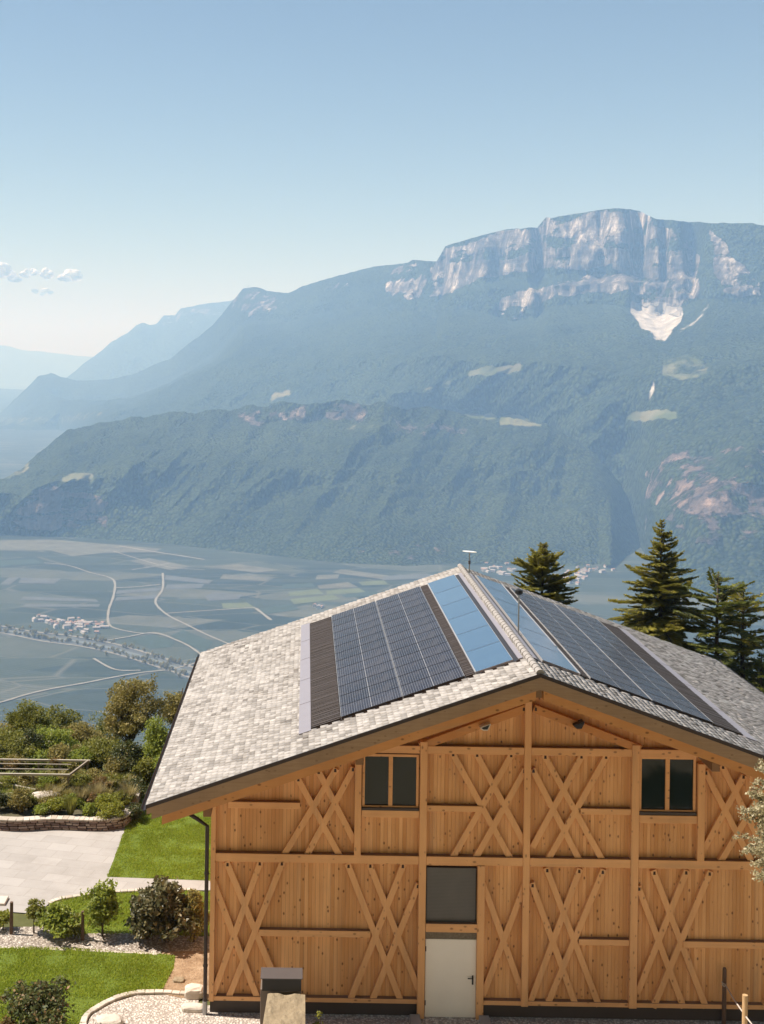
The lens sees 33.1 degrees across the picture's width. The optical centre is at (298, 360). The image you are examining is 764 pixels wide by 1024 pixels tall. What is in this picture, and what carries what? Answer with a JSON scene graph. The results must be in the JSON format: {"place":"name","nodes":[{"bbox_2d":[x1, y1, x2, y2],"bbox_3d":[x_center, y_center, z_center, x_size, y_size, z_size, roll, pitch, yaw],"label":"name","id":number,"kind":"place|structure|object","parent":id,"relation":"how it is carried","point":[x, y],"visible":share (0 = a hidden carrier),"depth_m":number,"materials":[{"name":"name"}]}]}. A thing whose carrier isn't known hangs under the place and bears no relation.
{"place":"outdoors","nodes":[
{"label":"outdoors","id":0,"kind":"place"},
{"bbox_2d":[0,262,16,277],"bbox_3d":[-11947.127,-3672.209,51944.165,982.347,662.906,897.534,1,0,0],"label":"cloud","id":1,"kind":"structure","parent":0,"point":[4,274],"depth_m":51858.84,"materials":[{"name":"white"}]},
{"bbox_2d":[0,559,41,565],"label":"field","id":2,"kind":"structure","parent":0,"point":[17,562],"depth_m":3863.43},
{"bbox_2d":[19,578,59,583],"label":"field","id":3,"kind":"structure","parent":0,"point":[41,580],"depth_m":3556.31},
{"bbox_2d":[0,345,91,384],"bbox_3d":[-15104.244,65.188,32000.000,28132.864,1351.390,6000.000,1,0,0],"label":"mountain","id":4,"kind":"structure","parent":0,"point":[18,366],"depth_m":30489.59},
{"bbox_2d":[21,597,98,601],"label":"field","id":5,"kind":"structure","parent":0,"point":[52,599],"depth_m":3284.17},
{"bbox_2d":[24,604,99,606],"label":"field","id":6,"kind":"structure","parent":0,"point":[61,605],"depth_m":3202.25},
{"bbox_2d":[57,269,82,281],"bbox_3d":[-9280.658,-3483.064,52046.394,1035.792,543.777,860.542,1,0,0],"label":"cloud","id":7,"kind":"structure","parent":0,"point":[62,277],"depth_m":51939.74,"materials":[{"name":"white"}]},
{"bbox_2d":[0,539,159,555],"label":"field","id":8,"kind":"structure","parent":0,"point":[72,548],"depth_m":4189.36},
{"bbox_2d":[0,632,189,677],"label":"road","id":9,"kind":"structure","parent":0,"point":[96,649],"depth_m":2719.86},
{"bbox_2d":[1,629,190,673],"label":"river","id":10,"kind":"structure","parent":0,"point":[136,654],"depth_m":2698.64,"materials":[{"name":"liquid"}]},
{"bbox_2d":[0,627,192,678],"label":"field","id":11,"kind":"structure","parent":0,"point":[122,648],"depth_m":2760.50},
{"bbox_2d":[0,663,193,702],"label":"road","id":12,"kind":"structure","parent":0,"point":[87,682],"depth_m":2441.45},
{"bbox_2d":[2,626,192,667],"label":"road","id":13,"kind":"structure","parent":0,"point":[107,642],"depth_m":2778.92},
{"bbox_2d":[0,828,209,912],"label":"terrace","id":14,"kind":"structure","parent":0,"point":[46,865],"depth_m":41.19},
{"bbox_2d":[0,795,210,1023],"bbox_3d":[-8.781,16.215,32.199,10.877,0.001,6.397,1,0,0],"label":"lawn","id":15,"kind":"structure","parent":0,"point":[79,1003],"depth_m":33.98,"materials":[{"name":"plant"}]},
{"bbox_2d":[0,974,75,1023],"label":"garden shrub","id":16,"kind":"object","parent":15,"relation":"on","point":[38,1001],"visible":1,"depth_m":30.37,"materials":[{"name":"green plant"}]},
{"bbox_2d":[51,563,163,635],"bbox_3d":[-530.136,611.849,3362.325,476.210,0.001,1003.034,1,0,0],"label":"road","id":17,"kind":"structure","parent":0,"point":[110,604],"depth_m":3259.86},
{"bbox_2d":[0,300,232,409],"bbox_3d":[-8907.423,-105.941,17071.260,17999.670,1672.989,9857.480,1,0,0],"label":"mountain","id":18,"kind":"structure","parent":0,"point":[138,348],"depth_m":16167.19,"materials":[{"name":"stone"}]},
{"bbox_2d":[58,892,209,935],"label":"lawn","id":19,"kind":"structure","parent":0,"point":[99,931],"depth_m":36.88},
{"bbox_2d":[115,595,156,600],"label":"field","id":20,"kind":"structure","parent":0,"point":[136,597],"depth_m":3320.87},
{"bbox_2d":[128,635,173,647],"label":"field","id":21,"kind":"structure","parent":0,"point":[151,641],"depth_m":2806.95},
{"bbox_2d":[107,796,210,880],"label":"lawn","id":22,"kind":"structure","parent":0,"point":[159,857],"depth_m":42.26,"materials":[{"name":"plant"}]},
{"bbox_2d":[129,558,190,569],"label":"field","id":23,"kind":"structure","parent":0,"point":[170,565],"depth_m":3876.64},
{"bbox_2d":[165,584,203,588],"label":"field","id":24,"kind":"structure","parent":0,"point":[172,586],"depth_m":3495.40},
{"bbox_2d":[162,951,208,998],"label":"soil","id":25,"kind":"structure","parent":0,"point":[188,966],"depth_m":34.23,"materials":[{"name":"soil"}]},
{"bbox_2d":[184,983,202,999],"bbox_3d":[-2.657,16.194,32.858,0.522,0.346,0.399,1,0,0],"label":"boulder","id":26,"kind":"object","parent":25,"relation":"on","point":[193,991],"visible":0.91,"depth_m":32.69,"materials":[{"name":"stone"}]},
{"bbox_2d":[165,575,212,583],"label":"field","id":27,"kind":"structure","parent":0,"point":[178,578],"depth_m":3603.82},
{"bbox_2d":[154,573,226,643],"bbox_3d":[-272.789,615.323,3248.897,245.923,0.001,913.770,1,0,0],"label":"road","id":28,"kind":"structure","parent":0,"point":[155,601],"depth_m":3127.36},
{"bbox_2d":[171,630,212,650],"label":"field","id":29,"kind":"structure","parent":0,"point":[197,641],"depth_m":2830.73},
{"bbox_2d":[222,602,252,607],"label":"field","id":30,"kind":"structure","parent":0,"point":[235,605],"depth_m":3232.91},
{"bbox_2d":[206,564,277,572],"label":"field","id":31,"kind":"structure","parent":0,"point":[246,568],"depth_m":3811.44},
{"bbox_2d":[220,574,269,580],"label":"field","id":32,"kind":"structure","parent":0,"point":[237,577],"depth_m":3646.39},
{"bbox_2d":[259,604,298,613],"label":"field","id":33,"kind":"structure","parent":0,"point":[281,608],"depth_m":3189.90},
{"bbox_2d":[281,583,314,588],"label":"field","id":34,"kind":"structure","parent":0,"point":[301,585],"depth_m":3529.19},
{"bbox_2d":[288,589,322,595],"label":"field","id":35,"kind":"structure","parent":0,"point":[307,592],"depth_m":3424.46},
{"bbox_2d":[290,595,339,603],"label":"field","id":36,"kind":"structure","parent":0,"point":[312,599],"depth_m":3330.00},
{"bbox_2d":[0,399,640,566],"bbox_3d":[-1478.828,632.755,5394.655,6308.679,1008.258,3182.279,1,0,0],"label":"hill","id":37,"kind":"structure","parent":0,"point":[375,483],"depth_m":4480.93,"materials":[{"name":"plant"}]},
{"bbox_2d":[317,582,356,588],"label":"field","id":38,"kind":"structure","parent":0,"point":[341,585],"depth_m":3537.70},
{"bbox_2d":[326,588,364,594],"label":"field","id":39,"kind":"structure","parent":0,"point":[344,591],"depth_m":3450.84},
{"bbox_2d":[342,591,377,596],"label":"field","id":40,"kind":"structure","parent":0,"point":[363,594],"depth_m":3408.37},
{"bbox_2d":[333,569,387,578],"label":"field","id":41,"kind":"structure","parent":0,"point":[362,574],"depth_m":3733.09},
{"bbox_2d":[0,208,763,604],"bbox_3d":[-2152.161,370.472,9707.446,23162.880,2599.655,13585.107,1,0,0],"label":"mountain","id":42,"kind":"structure","parent":0,"point":[626,346],"depth_m":6175.01,"materials":[{"name":"stone"}]},
{"bbox_2d":[0,384,763,1019],"bbox_3d":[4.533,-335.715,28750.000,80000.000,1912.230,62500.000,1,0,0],"label":"ground","id":43,"kind":"structure","parent":0,"point":[30,666],"depth_m":3305.47,"materials":[{"name":"plant"}]},
{"bbox_2d":[0,726,25,752],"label":"deciduous tree","id":44,"kind":"object","parent":43,"relation":"on","point":[4,738],"visible":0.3,"depth_m":51.34,"materials":[{"name":"green plant"}]},
{"bbox_2d":[1,753,30,771],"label":"shrub","id":45,"kind":"object","parent":43,"relation":"on","point":[18,756],"visible":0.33,"depth_m":49.80,"materials":[{"name":"green plant"}]},
{"bbox_2d":[1,732,43,767],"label":"shrub","id":46,"kind":"object","parent":43,"relation":"on","point":[31,749],"visible":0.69,"depth_m":50.56,"materials":[{"name":"green plant"}]},
{"bbox_2d":[10,726,51,757],"bbox_3d":[-10.708,15.629,51.169,1.385,2.085,1.608,1,0,39],"label":"shrub","id":47,"kind":"object","parent":43,"relation":"on","point":[28,733],"visible":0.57,"depth_m":50.98,"materials":[{"name":"green plant"}]},
{"bbox_2d":[3,698,61,733],"bbox_3d":[-11.749,16.358,56.225,2.597,3.217,2.504,1,0,-4],"label":"deciduous tree","id":48,"kind":"object","parent":43,"relation":"on","point":[22,718],"visible":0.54,"depth_m":55.81,"materials":[{"name":"green plant"}]},
{"bbox_2d":[25,749,49,772],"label":"shrub","id":49,"kind":"object","parent":43,"relation":"on","point":[39,754],"visible":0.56,"depth_m":49.94,"materials":[{"name":"green plant"}]},
{"bbox_2d":[29,724,79,754],"bbox_3d":[-10.096,15.817,52.098,2.098,1.982,2.332,1,0,37],"label":"deciduous tree","id":50,"kind":"object","parent":43,"relation":"on","point":[58,736],"visible":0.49,"depth_m":51.96,"materials":[{"name":"green plant"}]},
{"bbox_2d":[42,742,82,758],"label":"shrub","id":51,"kind":"object","parent":43,"relation":"on","point":[60,750],"visible":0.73,"depth_m":50.37,"materials":[{"name":"green plant"}]},
{"bbox_2d":[44,704,82,731],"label":"deciduous tree","id":52,"kind":"object","parent":43,"relation":"on","point":[64,716],"visible":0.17,"depth_m":57.97,"materials":[{"name":"green plant"}]},
{"bbox_2d":[0,772,137,816],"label":"flower bed soil","id":53,"kind":"structure","parent":43,"relation":"on","point":[10,812],"depth_m":45.12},
{"bbox_2d":[0,777,17,788],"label":"bed shrub","id":54,"kind":"object","parent":53,"relation":"on","point":[8,782],"visible":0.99,"depth_m":47.20,"materials":[{"name":"green plant"}]},
{"bbox_2d":[5,787,32,812],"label":"bed shrub","id":55,"kind":"object","parent":53,"relation":"on","point":[20,798],"visible":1,"depth_m":44.96,"materials":[{"name":"green plant"}]},
{"bbox_2d":[17,776,38,785],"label":"bed shrub","id":56,"kind":"object","parent":53,"relation":"on","point":[27,779],"visible":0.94,"depth_m":47.60,"materials":[{"name":"green plant"}]},
{"bbox_2d":[32,802,49,814],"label":"bed shrub","id":57,"kind":"object","parent":53,"relation":"on","point":[42,809],"visible":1,"depth_m":44.69,"materials":[{"name":"green plant"}]},
{"bbox_2d":[0,759,89,788],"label":"pergola","id":58,"kind":"object","parent":53,"relation":"on","point":[38,761],"visible":0.74,"depth_m":48.53,"materials":[{"name":"grey wood"}]},
{"bbox_2d":[35,772,60,787],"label":"bed shrub","id":59,"kind":"object","parent":53,"relation":"on","point":[49,779],"visible":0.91,"depth_m":47.46,"materials":[{"name":"green plant"}]},
{"bbox_2d":[46,796,65,812],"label":"bed shrub","id":60,"kind":"object","parent":53,"relation":"on","point":[56,805],"visible":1,"depth_m":44.87,"materials":[{"name":"green plant"}]},
{"bbox_2d":[63,795,78,815],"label":"grass tuft","id":61,"kind":"object","parent":53,"relation":"on","point":[71,804],"visible":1,"depth_m":44.68,"materials":[{"name":"green plant"}]},
{"bbox_2d":[71,784,89,805],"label":"grass tuft","id":62,"kind":"object","parent":53,"relation":"on","point":[81,792],"visible":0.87,"depth_m":45.70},
{"bbox_2d":[70,771,92,787],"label":"bed shrub","id":63,"kind":"object","parent":53,"relation":"on","point":[80,778],"visible":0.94,"depth_m":47.63,"materials":[{"name":"green plant"}]},
{"bbox_2d":[78,801,96,816],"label":"bed shrub","id":64,"kind":"object","parent":53,"relation":"on","point":[88,809],"visible":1,"depth_m":44.72,"materials":[{"name":"green plant"}]},
{"bbox_2d":[82,779,107,796],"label":"grass tuft","id":65,"kind":"object","parent":53,"relation":"on","point":[97,788],"visible":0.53,"depth_m":46.09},
{"bbox_2d":[78,767,117,781],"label":"shrub","id":66,"kind":"object","parent":53,"relation":"on","point":[94,772],"visible":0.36,"depth_m":48.36,"materials":[{"name":"green plant"}]},
{"bbox_2d":[88,775,111,789],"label":"bed shrub","id":67,"kind":"object","parent":53,"relation":"on","point":[103,779],"visible":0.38,"depth_m":47.24,"materials":[{"name":"brown plant"}]},
{"bbox_2d":[93,792,120,809],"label":"bed shrub","id":68,"kind":"object","parent":53,"relation":"on","point":[102,798],"visible":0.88,"depth_m":45.05,"materials":[{"name":"green plant"}]},
{"bbox_2d":[95,799,125,818],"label":"bed shrub","id":69,"kind":"object","parent":53,"relation":"on","point":[116,807],"visible":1,"depth_m":44.56,"materials":[{"name":"green plant"}]},
{"bbox_2d":[103,755,134,772],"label":"shrub","id":70,"kind":"object","parent":53,"relation":"on","point":[109,765],"visible":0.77,"depth_m":49.01,"materials":[{"name":"green plant"}]},
{"bbox_2d":[112,790,132,805],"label":"bed shrub","id":71,"kind":"object","parent":53,"relation":"on","point":[125,800],"visible":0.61,"depth_m":45.60,"materials":[{"name":"green plant"}]},
{"bbox_2d":[116,783,139,799],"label":"grass tuft","id":72,"kind":"object","parent":53,"relation":"on","point":[128,789],"visible":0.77,"depth_m":46.11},
{"bbox_2d":[0,789,140,830],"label":"garden wall","id":73,"kind":"structure","parent":43,"relation":"on","point":[57,822],"depth_m":44.27,"materials":[{"name":"stone"}]},
{"bbox_2d":[62,746,95,771],"bbox_3d":[-8.645,15.871,50.047,1.339,1.568,1.353,1,0,-23],"label":"shrub","id":74,"kind":"object","parent":43,"relation":"on","point":[76,753],"visible":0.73,"depth_m":49.85,"materials":[{"name":"green plant"}]},
{"bbox_2d":[62,721,104,754],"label":"deciduous tree","id":75,"kind":"object","parent":43,"relation":"on","point":[80,733],"visible":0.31,"depth_m":55.93,"materials":[{"name":"green plant"}]},
{"bbox_2d":[78,735,121,772],"bbox_3d":[-7.846,15.752,50.452,1.997,1.871,1.682,1,0,17],"label":"deciduous tree","id":76,"kind":"object","parent":43,"relation":"on","point":[100,748],"visible":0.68,"depth_m":50.17,"materials":[{"name":"green plant"}]},
{"bbox_2d":[86,710,121,743],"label":"deciduous tree","id":77,"kind":"object","parent":43,"relation":"on","point":[100,728],"visible":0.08,"depth_m":59.92,"materials":[{"name":"green plant"}]},
{"bbox_2d":[0,926,209,953],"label":"gravel bed","id":78,"kind":"object","parent":43,"relation":"on","point":[25,937],"visible":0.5,"depth_m":35.83,"materials":[{"name":"gravel"}]},
{"bbox_2d":[0,908,13,929],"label":"young bush","id":79,"kind":"object","parent":78,"relation":"on","point":[4,916],"visible":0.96,"depth_m":36.49,"materials":[{"name":"green plant"}]},
{"bbox_2d":[25,898,46,933],"bbox_3d":[-7.496,15.973,36.357,0.574,1.354,0.651,1,0,38],"label":"young bush","id":80,"kind":"object","parent":78,"relation":"on","point":[32,909],"visible":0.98,"depth_m":36.27,"materials":[{"name":"green plant"}]},
{"bbox_2d":[34,895,78,938],"bbox_3d":[-6.738,15.986,36.029,1.160,1.349,1.518,1,0,-37],"label":"young bush","id":81,"kind":"object","parent":78,"relation":"on","point":[53,917],"visible":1,"depth_m":35.99,"materials":[{"name":"green plant"}]},
{"bbox_2d":[65,912,80,938],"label":"young bush","id":82,"kind":"object","parent":78,"relation":"on","point":[74,931],"visible":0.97,"depth_m":35.94,"materials":[{"name":"green plant"}]},
{"bbox_2d":[78,878,123,936],"bbox_3d":[-5.539,15.628,36.133,1.285,2.098,1.124,1,0,15],"label":"young bush","id":83,"kind":"object","parent":78,"relation":"on","point":[103,905],"visible":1,"depth_m":36.03,"materials":[{"name":"green plant"}]},
{"bbox_2d":[123,887,160,939],"bbox_3d":[-4.324,15.800,36.123,1.294,1.786,1.428,1,0,39],"label":"garden shrub","id":84,"kind":"object","parent":78,"relation":"on","point":[142,933],"visible":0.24,"depth_m":35.85,"materials":[{"name":"green plant"}]},
{"bbox_2d":[130,875,197,942],"bbox_3d":[-3.684,15.575,35.898,2.066,2.255,1.862,1,0,38],"label":"garden shrub","id":85,"kind":"object","parent":78,"relation":"on","point":[161,908],"visible":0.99,"depth_m":35.52,"materials":[{"name":"green plant"}]},
{"bbox_2d":[181,888,209,941],"bbox_3d":[-2.917,15.783,35.898,0.948,1.858,1.073,1,0,19],"label":"garden shrub","id":86,"kind":"object","parent":78,"relation":"on","point":[194,902],"visible":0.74,"depth_m":35.82,"materials":[{"name":"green plant"}]},
{"bbox_2d":[48,888,191,904],"bbox_3d":[-5.424,16.291,39.033,4.385,0.174,0.544,1,0,-15],"label":"stone edging","id":87,"kind":"object","parent":43,"relation":"on","point":[75,895],"visible":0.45,"depth_m":38.80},
{"bbox_2d":[102,739,148,774],"bbox_3d":[-6.646,15.659,49.619,1.745,2.047,1.986,1,0,-42],"label":"deciduous tree","id":88,"kind":"object","parent":43,"relation":"on","point":[130,750],"visible":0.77,"depth_m":49.30,"materials":[{"name":"green plant"}]},
{"bbox_2d":[80,989,184,1023],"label":"stone kerb","id":89,"kind":"structure","parent":43,"relation":"on","point":[104,1004],"depth_m":32.73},
{"bbox_2d":[120,775,148,795],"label":"shrub","id":90,"kind":"object","parent":43,"relation":"on","point":[140,784],"visible":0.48,"depth_m":47.40,"materials":[{"name":"green plant"}]},
{"bbox_2d":[101,673,169,741],"bbox_3d":[-6.686,14.771,51.932,2.806,4.218,3.780,1,0,-30],"label":"deciduous tree","id":91,"kind":"object","parent":43,"relation":"on","point":[125,706],"visible":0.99,"depth_m":51.63,"materials":[{"name":"green plant"}]},
{"bbox_2d":[125,802,145,819],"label":"shrub","id":92,"kind":"object","parent":43,"relation":"on","point":[135,809],"visible":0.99,"depth_m":45.10,"materials":[{"name":"green plant"}]},
{"bbox_2d":[130,756,155,783],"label":"shrub","id":93,"kind":"object","parent":43,"relation":"on","point":[144,771],"visible":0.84,"depth_m":48.58,"materials":[{"name":"green plant"}]},
{"bbox_2d":[140,715,168,765],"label":"deciduous tree","id":94,"kind":"object","parent":43,"relation":"on","point":[155,736],"visible":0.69,"depth_m":49.17,"materials":[{"name":"green plant"}]},
{"bbox_2d":[156,688,183,729],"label":"deciduous tree","id":95,"kind":"object","parent":43,"relation":"on","point":[173,700],"visible":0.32,"depth_m":53.71,"materials":[{"name":"green plant"}]},
{"bbox_2d":[205,592,240,600],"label":"field","id":96,"kind":"structure","parent":43,"relation":"on","point":[216,596],"depth_m":3352.42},
{"bbox_2d":[263,993,304,1023],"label":"stone block","id":97,"kind":"structure","parent":43,"relation":"on","point":[283,1009],"depth_m":28.93,"materials":[{"name":"yellow stone"}]},
{"bbox_2d":[141,564,763,1020],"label":"timber barn","id":98,"kind":"structure","parent":43,"relation":"on","point":[449,794],"depth_m":32.05,"materials":[{"name":"brown wood"}]},
{"bbox_2d":[362,753,418,810],"bbox_3d":[2.304,10.523,32.008,1.415,1.384,0.170,1,0,0],"label":"window","id":99,"kind":"structure","parent":98,"relation":"in","point":[390,781],"depth_m":32.04,"materials":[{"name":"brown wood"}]},
{"bbox_2d":[424,939,475,1017],"bbox_3d":[3.804,15.438,31.969,1.275,1.970,0.148,1,0,0],"label":"door","id":100,"kind":"structure","parent":98,"relation":"in","point":[450,964],"depth_m":31.99,"materials":[{"name":"white paint"}]},
{"bbox_2d":[426,867,475,921],"bbox_3d":[3.824,13.360,32.052,1.227,1.346,0.040,1,0,0],"label":"transom window","id":101,"kind":"structure","parent":98,"relation":"in","point":[451,891],"depth_m":32.03,"materials":[{"name":"glass"}]},
{"bbox_2d":[639,757,696,814],"bbox_3d":[9.213,10.593,31.961,1.422,1.425,0.170,1,0,0],"label":"window","id":102,"kind":"structure","parent":98,"relation":"in","point":[667,784],"depth_m":31.99,"materials":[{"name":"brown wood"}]},
{"bbox_2d":[511,542,579,605],"bbox_3d":[11.374,15.698,60.029,4.005,14.550,3.898,1,0,0],"label":"conifer tree","id":103,"kind":"object","parent":43,"relation":"on","point":[537,570],"visible":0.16,"depth_m":59.67,"materials":[{"name":"green plant"}]},
{"bbox_2d":[607,519,714,654],"bbox_3d":[16.355,14.477,58.003,5.371,14.680,5.042,1,0,-20],"label":"conifer tree","id":104,"kind":"object","parent":43,"relation":"on","point":[665,590],"visible":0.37,"depth_m":57.62,"materials":[{"name":"green plant"}]},
{"bbox_2d":[673,567,760,685],"bbox_3d":[18.385,14.871,55.950,4.291,11.564,4.411,1,0,0],"label":"conifer tree","id":105,"kind":"object","parent":43,"relation":"on","point":[707,645],"visible":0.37,"depth_m":55.71,"materials":[{"name":"green plant"}]},
{"bbox_2d":[714,586,763,686],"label":"conifer tree","id":106,"kind":"object","parent":43,"relation":"on","point":[744,663],"visible":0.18,"depth_m":57.39,"materials":[{"name":"green plant"}]},
{"bbox_2d":[732,758,763,882],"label":"flowering tree","id":107,"kind":"object","parent":43,"relation":"on","point":[756,811],"visible":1,"depth_m":21.15,"materials":[{"name":"green plant"}]},
{"bbox_2d":[733,650,763,692],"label":"conifer tree","id":108,"kind":"object","parent":43,"relation":"on","point":[756,677],"visible":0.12,"depth_m":55.03,"materials":[{"name":"green plant"}]},
{"bbox_2d":[0,0,763,356],"label":"sky","id":109,"kind":"structure","parent":0,"point":[173,155],"materials":[{"name":"blue"}]},
{"bbox_2d":[382,573,430,579],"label":"field","id":110,"kind":"structure","parent":0,"point":[409,576],"depth_m":3700.10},
{"bbox_2d":[87,995,763,1023],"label":"gravel path","id":111,"kind":"structure","parent":0,"point":[151,1009],"depth_m":31.88,"materials":[{"name":"gravel"}]},
{"bbox_2d":[95,1014,123,1023],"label":"boulder","id":112,"kind":"object","parent":111,"relation":"on","point":[109,1019],"visible":1,"depth_m":31.20,"materials":[{"name":"stone"}]},
{"bbox_2d":[181,1002,202,1012],"bbox_3d":[-2.654,16.250,32.160,0.588,0.179,0.312,1,0,0],"label":"boulder","id":113,"kind":"object","parent":111,"relation":"on","point":[189,1007],"visible":0.99,"depth_m":32.04,"materials":[{"name":"stone"}]},
{"bbox_2d":[260,967,302,1023],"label":"metal cabinet","id":114,"kind":"object","parent":111,"relation":"on","point":[284,981],"visible":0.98,"depth_m":29.48,"materials":[{"name":"grey metal"}]},
{"bbox_2d":[721,967,751,1023],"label":"rope fence","id":115,"kind":"object","parent":111,"relation":"on","point":[744,1010],"visible":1,"depth_m":31.81,"materials":[{"name":"brown wood"}]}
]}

